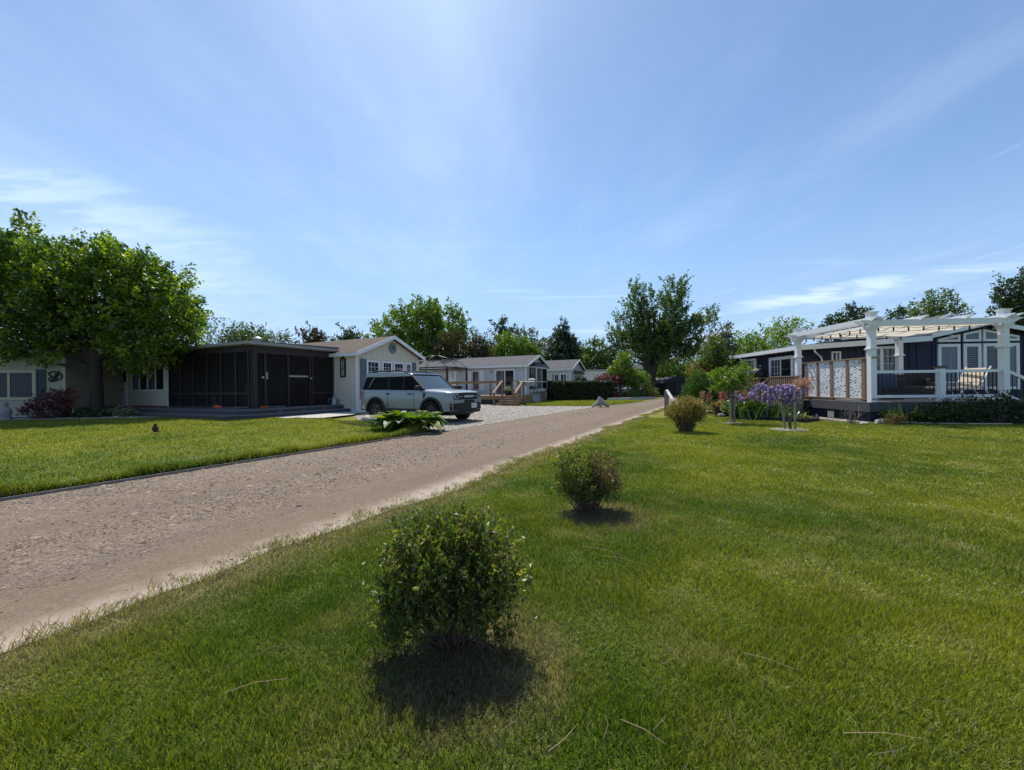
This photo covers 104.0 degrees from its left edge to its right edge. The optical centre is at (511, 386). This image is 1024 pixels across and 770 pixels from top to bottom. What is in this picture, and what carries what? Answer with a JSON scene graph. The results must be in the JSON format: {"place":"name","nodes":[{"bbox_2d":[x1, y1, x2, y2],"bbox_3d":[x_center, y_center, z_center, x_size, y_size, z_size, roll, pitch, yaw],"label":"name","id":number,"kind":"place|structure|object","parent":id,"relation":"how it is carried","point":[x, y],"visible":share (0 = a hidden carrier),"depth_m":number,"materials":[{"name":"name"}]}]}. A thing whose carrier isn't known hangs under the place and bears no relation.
{"place":"outdoors","nodes":[
{"label":"outdoors","id":0,"kind":"place"},
{"bbox_2d":[13,412,357,419],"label":"concrete path","id":1,"kind":"structure","parent":0,"point":[324,415],"depth_m":17.14,"materials":[{"name":"grey concrete"}]},
{"bbox_2d":[0,402,12,419],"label":"propane tank","id":2,"kind":"object","parent":1,"relation":"on","point":[6,412],"visible":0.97,"depth_m":16.17,"materials":[{"name":"grey metal"}]},
{"bbox_2d":[0,417,429,497],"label":"lawn bank","id":3,"kind":"structure","parent":0,"point":[132,452],"depth_m":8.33,"materials":[{"name":"green plant"}]},
{"bbox_2d":[365,410,448,431],"bbox_3d":[-2.920,0.976,11.255,2.326,0.669,2.027,-1,0,0],"label":"hosta","id":4,"kind":"object","parent":3,"relation":"on","point":[396,419],"visible":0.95,"depth_m":10.70,"materials":[{"name":"green plant"}]},
{"bbox_2d":[0,395,680,652],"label":"gravel road","id":5,"kind":"structure","parent":0,"point":[121,578],"depth_m":4.07,"materials":[{"name":"grey gravel"}]},
{"bbox_2d":[354,404,597,431],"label":"gravel driveway","id":6,"kind":"structure","parent":0,"point":[471,418],"depth_m":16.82,"materials":[{"name":"grey gravel"}]},
{"bbox_2d":[361,370,480,418],"bbox_3d":[-3.473,0.325,15.275,4.612,1.914,2.378,-1,0,30],"label":"suv","id":7,"kind":"object","parent":6,"relation":"on","point":[410,391],"visible":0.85,"depth_m":14.57,"materials":[{"name":"paint"}]},
{"bbox_2d":[0,395,1023,769],"bbox_3d":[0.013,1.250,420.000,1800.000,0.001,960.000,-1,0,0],"label":"lawn","id":8,"kind":"structure","parent":0,"point":[436,657],"depth_m":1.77,"materials":[{"name":"green plant"}]},
{"bbox_2d":[15,386,79,418],"bbox_3d":[-19.839,0.691,17.102,2.384,1.404,1.302,-1,0,0],"label":"purple barberry","id":9,"kind":"object","parent":8,"relation":"on","point":[56,404],"visible":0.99,"depth_m":17.00,"materials":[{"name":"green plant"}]},
{"bbox_2d":[0,341,123,417],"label":"park home","id":10,"kind":"object","parent":8,"relation":"on","point":[20,382],"visible":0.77,"depth_m":17.79,"materials":[{"name":"beige"}]},
{"bbox_2d":[0,370,35,399],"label":"window","id":11,"kind":"structure","parent":10,"relation":"in","point":[14,384],"depth_m":17.56,"materials":[{"name":"white glass"}]},
{"bbox_2d":[56,407,121,417],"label":"ground cover","id":12,"kind":"object","parent":8,"relation":"on","point":[75,411],"visible":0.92,"depth_m":17.54,"materials":[{"name":"green plant"}]},
{"bbox_2d":[0,208,216,418],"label":"maple tree","id":13,"kind":"object","parent":8,"relation":"on","point":[128,316],"visible":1,"depth_m":17.12,"materials":[{"name":"green plant"}]},
{"bbox_2d":[79,405,166,414],"bbox_3d":[-18.670,1.191,19.708,4.500,0.410,1.750,-1,0,-16],"label":"wooden step","id":14,"kind":"object","parent":8,"relation":"on","point":[135,407],"visible":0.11,"depth_m":19.34,"materials":[{"name":"grey wood"}]},
{"bbox_2d":[106,404,140,416],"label":"step plant","id":15,"kind":"object","parent":8,"relation":"on","point":[122,411],"visible":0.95,"depth_m":17.54,"materials":[{"name":"green plant"}]},
{"bbox_2d":[0,432,430,500],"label":"lawn edging","id":16,"kind":"object","parent":8,"relation":"on","point":[107,482],"visible":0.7,"depth_m":5.93,"materials":[{"name":"grey concrete"}]},
{"bbox_2d":[200,316,253,343],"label":"birch tree","id":17,"kind":"object","parent":8,"relation":"on","point":[229,339],"visible":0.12,"depth_m":41.68,"materials":[{"name":"green plant"}]},
{"bbox_2d":[214,320,275,342],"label":"leafy tree","id":18,"kind":"object","parent":8,"relation":"on","point":[252,334],"visible":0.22,"depth_m":43.29,"materials":[{"name":"green plant"}]},
{"bbox_2d":[123,336,425,419],"bbox_3d":[-14.380,-0.654,22.784,15.136,4.110,10.720,-1,0,25],"label":"park home","id":19,"kind":"object","parent":8,"relation":"on","point":[252,377],"visible":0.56,"depth_m":18.80,"materials":[{"name":"beige"}]},
{"bbox_2d":[123,369,127,405],"bbox_3d":[-20.658,0.037,21.369,0.429,2.140,0.056,-1,0,25],"label":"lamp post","id":20,"kind":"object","parent":19,"relation":"in","point":[125,377],"depth_m":21.30,"materials":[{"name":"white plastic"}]},
{"bbox_2d":[131,363,165,390],"bbox_3d":[-18.596,-0.455,20.412,3.284,1.400,0.065,-1,0,25],"label":"window","id":21,"kind":"structure","parent":19,"relation":"in","point":[157,383],"depth_m":20.26,"materials":[{"name":"white plastic"}]},
{"bbox_2d":[340,356,345,376],"bbox_3d":[-8.577,-0.995,20.275,0.380,1.080,0.041,-1,0,25],"label":"wall plaque","id":22,"kind":"object","parent":19,"relation":"attached to","point":[342,366],"depth_m":20.26,"materials":[{"name":"metal"}]},
{"bbox_2d":[366,360,379,378],"bbox_3d":[-7.262,-0.384,20.929,0.065,1.940,0.927,-1,0,25],"label":"window","id":23,"kind":"structure","parent":19,"relation":"in","point":[371,365],"depth_m":20.89,"materials":[{"name":"white plastic"}]},
{"bbox_2d":[254,324,299,343],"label":"leafy tree","id":24,"kind":"object","parent":8,"relation":"on","point":[284,337],"visible":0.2,"depth_m":45.21,"materials":[{"name":"green plant"}]},
{"bbox_2d":[292,321,328,343],"bbox_3d":[-19.830,-2.526,40.052,3.951,8.069,3.604,-1,0,-18],"label":"maple tree","id":25,"kind":"object","parent":8,"relation":"on","point":[315,335],"visible":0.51,"depth_m":39.48,"materials":[{"name":"plant"}]},
{"bbox_2d":[329,322,362,340],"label":"leafy tree","id":26,"kind":"object","parent":8,"relation":"on","point":[348,336],"visible":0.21,"depth_m":42.69,"materials":[{"name":"green plant"}]},
{"bbox_2d":[358,293,480,362],"bbox_3d":[-9.117,-4.050,40.940,10.566,10.891,8.509,-1,0,28],"label":"locust tree","id":27,"kind":"object","parent":8,"relation":"on","point":[418,338],"visible":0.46,"depth_m":39.73,"materials":[{"name":"green plant"}]},
{"bbox_2d":[359,498,536,659],"bbox_3d":[-0.292,0.898,1.965,0.820,0.716,0.656,-1,0,0],"label":"boxwood bush","id":28,"kind":"object","parent":8,"relation":"on","point":[439,561],"visible":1,"depth_m":1.86,"materials":[{"name":"green plant"}]},
{"bbox_2d":[427,329,469,359],"bbox_3d":[-5.946,-1.985,36.988,4.262,6.696,4.130,-1,0,0],"label":"juniper tree","id":29,"kind":"object","parent":8,"relation":"on","point":[442,347],"visible":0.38,"depth_m":36.46,"materials":[{"name":"green plant"}]},
{"bbox_2d":[456,327,494,358],"bbox_3d":[-3.587,-2.146,38.182,4.394,6.967,3.798,-1,0,0],"label":"juniper tree","id":30,"kind":"object","parent":8,"relation":"on","point":[477,350],"visible":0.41,"depth_m":37.64,"materials":[{"name":"green plant"}]},
{"bbox_2d":[419,355,549,400],"bbox_3d":[-2.760,-0.581,34.142,11.478,3.720,4.840,-1,0,25],"label":"park home","id":31,"kind":"object","parent":8,"relation":"on","point":[507,370],"visible":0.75,"depth_m":31.57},
{"bbox_2d":[495,369,514,393],"bbox_3d":[-0.538,-0.294,30.699,1.686,2.000,0.065,-1,0,25],"label":"sliding door","id":32,"kind":"structure","parent":31,"relation":"in","point":[507,376],"depth_m":30.69,"materials":[{"name":"white plastic"}]},
{"bbox_2d":[529,366,547,391],"bbox_3d":[2.186,-0.561,31.895,0.485,1.945,3.219,-1,0,25],"label":"bay window","id":33,"kind":"structure","parent":31,"relation":"in","point":[535,372],"depth_m":31.31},
{"bbox_2d":[449,380,532,405],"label":"timber deck","id":34,"kind":"structure","parent":8,"relation":"on","point":[516,399],"depth_m":27.00,"materials":[{"name":"brown wood"}]},
{"bbox_2d":[419,355,468,389],"bbox_3d":[-5.911,-0.856,31.085,4.466,3.096,3.103,-1,0,25],"label":"gazebo frame","id":35,"kind":"object","parent":34,"relation":"on","point":[446,367],"visible":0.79,"depth_m":31.01,"materials":[{"name":"black metal"}]},
{"bbox_2d":[487,315,514,351],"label":"poplar tree","id":36,"kind":"object","parent":8,"relation":"on","point":[502,321],"visible":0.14,"depth_m":52.46,"materials":[{"name":"green plant"}]},
{"bbox_2d":[487,330,530,356],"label":"leafy tree","id":37,"kind":"object","parent":8,"relation":"on","point":[504,348],"visible":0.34,"depth_m":44.35,"materials":[{"name":"green plant"}]},
{"bbox_2d":[513,335,544,356],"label":"leafy tree","id":38,"kind":"object","parent":8,"relation":"on","point":[533,347],"visible":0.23,"depth_m":45.59,"materials":[{"name":"green plant"}]},
{"bbox_2d":[521,327,548,357],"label":"leafy tree","id":39,"kind":"object","parent":8,"relation":"on","point":[543,340],"visible":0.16,"depth_m":55.69,"materials":[{"name":"green plant"}]},
{"bbox_2d":[69,530,1011,769],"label":"straw litter","id":40,"kind":"object","parent":8,"relation":"on","point":[624,720],"visible":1,"depth_m":1.43,"materials":[{"name":"dry straw"},{"name":"twig"}]},
{"bbox_2d":[542,316,584,362],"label":"spruce tree","id":41,"kind":"object","parent":8,"relation":"on","point":[564,343],"visible":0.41,"depth_m":49.17,"materials":[{"name":"green plant"}]},
{"bbox_2d":[546,359,585,396],"bbox_3d":[2.356,-0.685,41.335,9.728,3.820,4.840,-1,0,25],"label":"park home","id":42,"kind":"object","parent":8,"relation":"on","point":[565,370],"visible":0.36,"depth_m":38.32,"materials":[{"name":"grey"}]},
{"bbox_2d":[545,380,614,400],"bbox_3d":[5.732,0.324,33.744,6.053,1.795,1.384,-1,0,-15],"label":"clipped hedge","id":43,"kind":"object","parent":8,"relation":"on","point":[579,390],"visible":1,"depth_m":33.24,"materials":[{"name":"green plant"}]},
{"bbox_2d":[548,442,629,512],"bbox_3d":[0.751,0.905,3.997,0.794,0.681,0.646,-1,0,0],"label":"boxwood bush","id":44,"kind":"object","parent":8,"relation":"on","point":[585,477],"visible":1,"depth_m":3.92,"materials":[{"name":"green plant"}]},
{"bbox_2d":[582,335,614,368],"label":"leafy tree","id":45,"kind":"object","parent":8,"relation":"on","point":[600,358],"visible":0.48,"depth_m":63.00,"materials":[{"name":"green plant"}]},
{"bbox_2d":[592,373,624,393],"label":"purple shrub","id":46,"kind":"object","parent":8,"relation":"on","point":[617,380],"visible":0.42,"depth_m":35.41,"materials":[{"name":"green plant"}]},
{"bbox_2d":[594,339,624,368],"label":"leafy tree","id":47,"kind":"object","parent":8,"relation":"on","point":[614,351],"visible":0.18,"depth_m":64.48,"materials":[{"name":"green plant"}]},
{"bbox_2d":[583,367,644,388],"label":"mobile home","id":48,"kind":"object","parent":8,"relation":"on","point":[588,374],"visible":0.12,"depth_m":46.88,"materials":[{"name":"white wood"}]},
{"bbox_2d":[604,349,651,393],"bbox_3d":[10.568,-1.068,36.572,3.993,4.513,3.678,-1,0,-44],"label":"young tree","id":49,"kind":"object","parent":8,"relation":"on","point":[630,375],"visible":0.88,"depth_m":36.06,"materials":[{"name":"green plant"}]},
{"bbox_2d":[604,269,720,388],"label":"silver maple","id":50,"kind":"object","parent":8,"relation":"on","point":[651,344],"visible":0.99,"depth_m":45.31,"materials":[{"name":"green plant"}]},
{"bbox_2d":[664,390,673,415],"bbox_3d":[6.096,0.664,15.470,0.188,1.044,1.006,-1,0,5],"label":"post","id":51,"kind":"object","parent":8,"relation":"on","point":[667,394],"visible":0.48,"depth_m":15.81,"materials":[{"name":"white wood"}]},
{"bbox_2d":[656,356,687,377],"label":"leafy tree","id":52,"kind":"object","parent":8,"relation":"on","point":[662,371],"visible":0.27,"depth_m":76.95,"materials":[{"name":"green plant"}]},
{"bbox_2d":[666,356,695,376],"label":"leafy tree","id":53,"kind":"object","parent":8,"relation":"on","point":[684,363],"visible":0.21,"depth_m":74.96,"materials":[{"name":"green plant"}]},
{"bbox_2d":[663,395,709,432],"bbox_3d":[4.542,0.698,10.490,1.212,1.021,0.990,-1,0,0],"label":"golden bush","id":54,"kind":"object","parent":8,"relation":"on","point":[686,411],"visible":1,"depth_m":10.34,"materials":[{"name":"yellow plant"}]},
{"bbox_2d":[684,361,718,390],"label":"golden shrub","id":55,"kind":"object","parent":8,"relation":"on","point":[688,372],"visible":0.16,"depth_m":22.16,"materials":[{"name":"green plant"}]},
{"bbox_2d":[678,366,725,405],"bbox_3d":[9.021,0.112,19.000,2.190,2.119,1.985,-1,0,0],"label":"dwarf spruce","id":56,"kind":"object","parent":8,"relation":"on","point":[696,388],"visible":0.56,"depth_m":18.67,"materials":[{"name":"green plant"}]},
{"bbox_2d":[690,335,741,393],"bbox_3d":[11.496,-0.898,22.592,2.538,4.154,2.456,-1,0,39],"label":"lilac tree","id":57,"kind":"object","parent":8,"relation":"on","point":[716,356],"visible":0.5,"depth_m":22.25,"materials":[{"name":"green plant"}]},
{"bbox_2d":[708,399,728,415],"bbox_3d":[8.130,0.823,15.664,0.989,0.649,0.900,-1,0,0],"label":"leafy mound","id":58,"kind":"object","parent":8,"relation":"on","point":[716,406],"visible":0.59,"depth_m":15.46,"materials":[{"name":"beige plant"}]},
{"bbox_2d":[707,320,743,355],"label":"tall tree","id":59,"kind":"object","parent":8,"relation":"on","point":[728,334],"visible":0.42,"depth_m":61.43,"materials":[{"name":"green plant"}]},
{"bbox_2d":[720,400,749,418],"bbox_3d":[8.072,0.800,14.290,1.200,0.718,0.895,-1,0,-21],"label":"leafy mound","id":60,"kind":"object","parent":8,"relation":"on","point":[724,409],"visible":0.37,"depth_m":14.19,"materials":[{"name":"green plant"}]},
{"bbox_2d":[731,315,813,354],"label":"ash tree","id":61,"kind":"object","parent":8,"relation":"on","point":[751,342],"visible":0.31,"depth_m":45.48,"materials":[{"name":"green plant"}]},
{"bbox_2d":[814,301,874,342],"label":"oak tree","id":62,"kind":"object","parent":8,"relation":"on","point":[852,313],"visible":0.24,"depth_m":40.54,"materials":[{"name":"green plant"}]},
{"bbox_2d":[835,403,878,423],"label":"bare shrub","id":63,"kind":"object","parent":8,"relation":"on","point":[849,415],"visible":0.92,"depth_m":12.03,"materials":[{"name":"brown plant"}]},
{"bbox_2d":[720,313,1023,402],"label":"park home","id":64,"kind":"object","parent":8,"relation":"on","point":[962,348],"visible":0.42,"depth_m":16.62,"materials":[{"name":"blue"}]},
{"bbox_2d":[769,355,793,386],"bbox_3d":[12.539,-0.453,18.645,0.065,1.843,1.850,-1,0,4],"label":"sliding door","id":65,"kind":"structure","parent":64,"relation":"in","point":[784,365],"depth_m":18.57,"materials":[{"name":"white plastic"}]},
{"bbox_2d":[865,346,894,374],"bbox_3d":[15.486,-0.631,16.769,1.245,2.077,0.065,-1,0,4],"label":"patio door","id":66,"kind":"structure","parent":64,"relation":"in","point":[886,358],"depth_m":16.75,"materials":[{"name":"white glass"}]},
{"bbox_2d":[937,344,960,389],"bbox_3d":[18.113,-0.797,16.585,0.856,1.905,0.065,-1,0,4],"label":"window","id":67,"kind":"structure","parent":64,"relation":"in","point":[947,354],"depth_m":16.58,"materials":[{"name":"white plastic"}]},
{"bbox_2d":[937,334,960,341],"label":"window","id":68,"kind":"structure","parent":64,"relation":"in","point":[956,338],"depth_m":16.56,"materials":[{"name":"white plastic"}]},
{"bbox_2d":[963,330,980,341],"bbox_3d":[18.987,-2.090,16.522,0.676,0.484,0.065,-1,0,4],"label":"window","id":69,"kind":"structure","parent":64,"relation":"in","point":[972,336],"depth_m":16.51,"materials":[{"name":"white plastic"}]},
{"bbox_2d":[963,343,981,389],"bbox_3d":[19.000,-0.806,16.522,0.676,1.905,0.065,-1,0,4],"label":"window","id":70,"kind":"structure","parent":64,"relation":"in","point":[972,353],"depth_m":16.51,"materials":[{"name":"white plastic"}]},
{"bbox_2d":[982,329,996,340],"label":"window","id":71,"kind":"structure","parent":64,"relation":"in","point":[987,335],"depth_m":16.46,"materials":[{"name":"white glass"}]},
{"bbox_2d":[982,343,997,389],"bbox_3d":[19.757,-0.814,16.472,0.672,1.905,0.065,-1,0,4],"label":"window","id":72,"kind":"structure","parent":64,"relation":"in","point":[989,354],"depth_m":16.46,"materials":[{"name":"white glass"}]},
{"bbox_2d":[1010,343,1019,388],"bbox_3d":[20.481,-0.822,16.422,0.617,1.905,0.065,-1,0,4],"label":"window","id":73,"kind":"structure","parent":64,"relation":"in","point":[1015,350],"depth_m":16.41,"materials":[{"name":"white plastic"}]},
{"bbox_2d":[878,414,907,424],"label":"dried clump","id":74,"kind":"object","parent":8,"relation":"on","point":[896,419],"visible":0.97,"depth_m":11.60,"materials":[{"name":"brown plant"}]},
{"bbox_2d":[884,298,918,319],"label":"leafy tree","id":75,"kind":"object","parent":8,"relation":"on","point":[900,311],"visible":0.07,"depth_m":46.55,"materials":[{"name":"green plant"}]},
{"bbox_2d":[800,397,1021,421],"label":"house deck","id":76,"kind":"structure","parent":8,"relation":"on","point":[825,407],"depth_m":13.12,"materials":[{"name":"grey"}]},
{"bbox_2d":[802,356,877,401],"bbox_3d":[11.469,-0.214,14.181,0.140,1.428,3.430,-1,0,4],"label":"privacy screen","id":77,"kind":"object","parent":76,"relation":"on","point":[820,376],"visible":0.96,"depth_m":14.00,"materials":[{"name":"white wood"}]},
{"bbox_2d":[785,308,1023,401],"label":"pergola","id":78,"kind":"object","parent":76,"relation":"on","point":[872,322],"visible":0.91,"depth_m":12.55,"materials":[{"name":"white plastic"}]},
{"bbox_2d":[805,325,985,341],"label":"string lights","id":79,"kind":"object","parent":78,"relation":"hanging from","point":[939,328],"visible":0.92,"depth_m":13.28,"materials":[{"name":"black metal"}]},
{"bbox_2d":[896,374,934,394],"bbox_3d":[15.339,-0.021,15.359,1.560,0.880,0.840,-1,0,4],"label":"wicker sofa","id":80,"kind":"object","parent":76,"relation":"on","point":[908,386],"visible":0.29,"depth_m":15.15,"materials":[{"name":"black wicker"}]},
{"bbox_2d":[877,366,1023,401],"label":"deck railing","id":81,"kind":"object","parent":76,"relation":"on","point":[940,372],"visible":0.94,"depth_m":12.46,"materials":[{"name":"white vinyl"},{"name":"black metal"}]},
{"bbox_2d":[926,366,991,399],"bbox_3d":[15.235,-0.098,13.682,1.668,1.149,0.758,-1,0,-4],"label":"lounge chair","id":82,"kind":"object","parent":76,"relation":"on","point":[965,381],"visible":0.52,"depth_m":13.63,"materials":[{"name":"beige fabric"}]},
{"bbox_2d":[903,286,976,317],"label":"leafy tree","id":83,"kind":"object","parent":8,"relation":"on","point":[925,306],"visible":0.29,"depth_m":42.27,"materials":[{"name":"green plant"}]},
{"bbox_2d":[874,420,1011,423],"bbox_3d":[12.507,1.045,11.618,3.281,0.133,0.146,-1,0,13],"label":"edging","id":84,"kind":"object","parent":8,"relation":"on","point":[878,422],"visible":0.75,"depth_m":11.68,"materials":[{"name":"grey stone"}]},
{"bbox_2d":[985,266,1023,325],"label":"oak tree","id":85,"kind":"object","parent":8,"relation":"on","point":[1014,300],"visible":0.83,"depth_m":37.99,"materials":[{"name":"green plant"}]},
{"label":"gravel ring","id":86,"kind":"structure","parent":8,"relation":"on","visible":0},
{"bbox_2d":[705,359,760,421],"bbox_3d":[7.021,0.144,12.844,1.552,2.072,1.284,-1,0,-23],"label":"patio tree","id":87,"kind":"object","parent":86,"relation":"on","point":[738,376],"visible":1,"depth_m":12.64,"materials":[{"name":"green plant"}]},
{"bbox_2d":[0,0,1023,363],"label":"sky","id":88,"kind":"structure","parent":0,"point":[321,163],"materials":[{"name":"blue"}]},
{"bbox_2d":[525,399,643,405],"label":"tongue grass","id":89,"kind":"structure","parent":0,"point":[570,402],"depth_m":27.91,"materials":[{"name":"green plant"}]},
{"bbox_2d":[655,377,690,394],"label":"garden shed","id":90,"kind":"structure","parent":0,"point":[672,385],"depth_m":46.43,"materials":[{"name":"paint"}]},
{"bbox_2d":[748,369,767,395],"bbox_3d":[11.952,-0.199,19.661,0.520,1.286,1.594,-1,0,4],"label":"grill","id":91,"kind":"object","parent":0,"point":[761,374],"visible":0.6,"depth_m":18.98,"materials":[{"name":"black metal"}]},
{"bbox_2d":[877,373,903,399],"bbox_3d":[13.718,-0.014,14.626,0.760,0.980,0.751,-1,0,4],"label":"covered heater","id":92,"kind":"object","parent":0,"point":[888,384],"visible":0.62,"depth_m":14.40,"materials":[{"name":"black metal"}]},
{"bbox_2d":[818,417,1019,422],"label":"garden gravel","id":93,"kind":"structure","parent":0,"point":[828,419],"depth_m":13.03,"materials":[{"name":"grey gravel"}]},
{"bbox_2d":[873,402,934,423],"bbox_3d":[11.659,0.795,12.004,1.794,0.671,1.188,-1,0,14],"label":"daylily clump","id":94,"kind":"object","parent":93,"relation":"on","point":[910,419],"visible":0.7,"depth_m":11.82,"materials":[{"name":"green plant"}]},
{"bbox_2d":[905,403,966,423],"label":"bush","id":95,"kind":"object","parent":93,"relation":"on","point":[944,416],"visible":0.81,"depth_m":11.61,"materials":[{"name":"green plant"}]},
{"bbox_2d":[922,394,995,424],"bbox_3d":[13.025,0.675,11.741,1.652,0.908,1.030,-1,0,0],"label":"bush","id":96,"kind":"object","parent":93,"relation":"on","point":[955,405],"visible":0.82,"depth_m":11.57,"materials":[{"name":"green plant"}]},
{"bbox_2d":[964,388,1023,424],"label":"bush","id":97,"kind":"object","parent":93,"relation":"on","point":[991,401],"visible":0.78,"depth_m":11.55,"materials":[{"name":"green plant"}]},
{"bbox_2d":[988,396,1023,422],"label":"bush","id":98,"kind":"object","parent":93,"relation":"on","point":[1011,413],"visible":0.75,"depth_m":11.48,"materials":[{"name":"green plant"}]},
{"label":"garden soil","id":99,"kind":"structure","parent":0,"visible":0},
{"bbox_2d":[736,398,768,418],"bbox_3d":[8.449,0.781,14.179,1.214,0.759,0.996,-1,0,0],"label":"leafy mound","id":100,"kind":"object","parent":99,"relation":"on","point":[756,403],"visible":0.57,"depth_m":13.88,"materials":[{"name":"green plant"}]},
{"bbox_2d":[740,377,768,399],"bbox_3d":[12.018,0.310,19.310,1.130,1.428,1.816,-1,0,4],"label":"cedar railing","id":101,"kind":"object","parent":99,"relation":"on","point":[757,380],"visible":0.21,"depth_m":18.88,"materials":[{"name":"brown wood"}]},
{"bbox_2d":[711,412,818,422],"bbox_3d":[8.867,1.107,15.068,2.945,0.140,4.662,-1,0,-41],"label":"bed edging","id":102,"kind":"object","parent":99,"relation":"on","point":[816,419],"visible":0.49,"depth_m":13.06,"materials":[{"name":"stone"}]},
{"bbox_2d":[729,382,809,419],"bbox_3d":[8.968,0.496,14.001,2.477,1.262,2.052,-1,0,0],"label":"iris clump","id":103,"kind":"object","parent":99,"relation":"on","point":[787,391],"visible":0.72,"depth_m":13.95,"materials":[{"name":"purple plant"}]},
{"bbox_2d":[745,375,821,408],"bbox_3d":[11.681,0.354,17.176,1.526,1.546,3.906,-1,0,4],"label":"cedar landing","id":104,"kind":"object","parent":99,"relation":"on","point":[777,380],"visible":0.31,"depth_m":16.53,"materials":[{"name":"brown wood"}]},
{"bbox_2d":[791,374,816,413],"bbox_3d":[10.200,0.357,14.022,0.726,1.576,0.828,-1,0,0],"label":"rhododendron standard","id":105,"kind":"object","parent":99,"relation":"on","point":[802,385],"visible":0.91,"depth_m":14.04,"materials":[{"name":"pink plant"}]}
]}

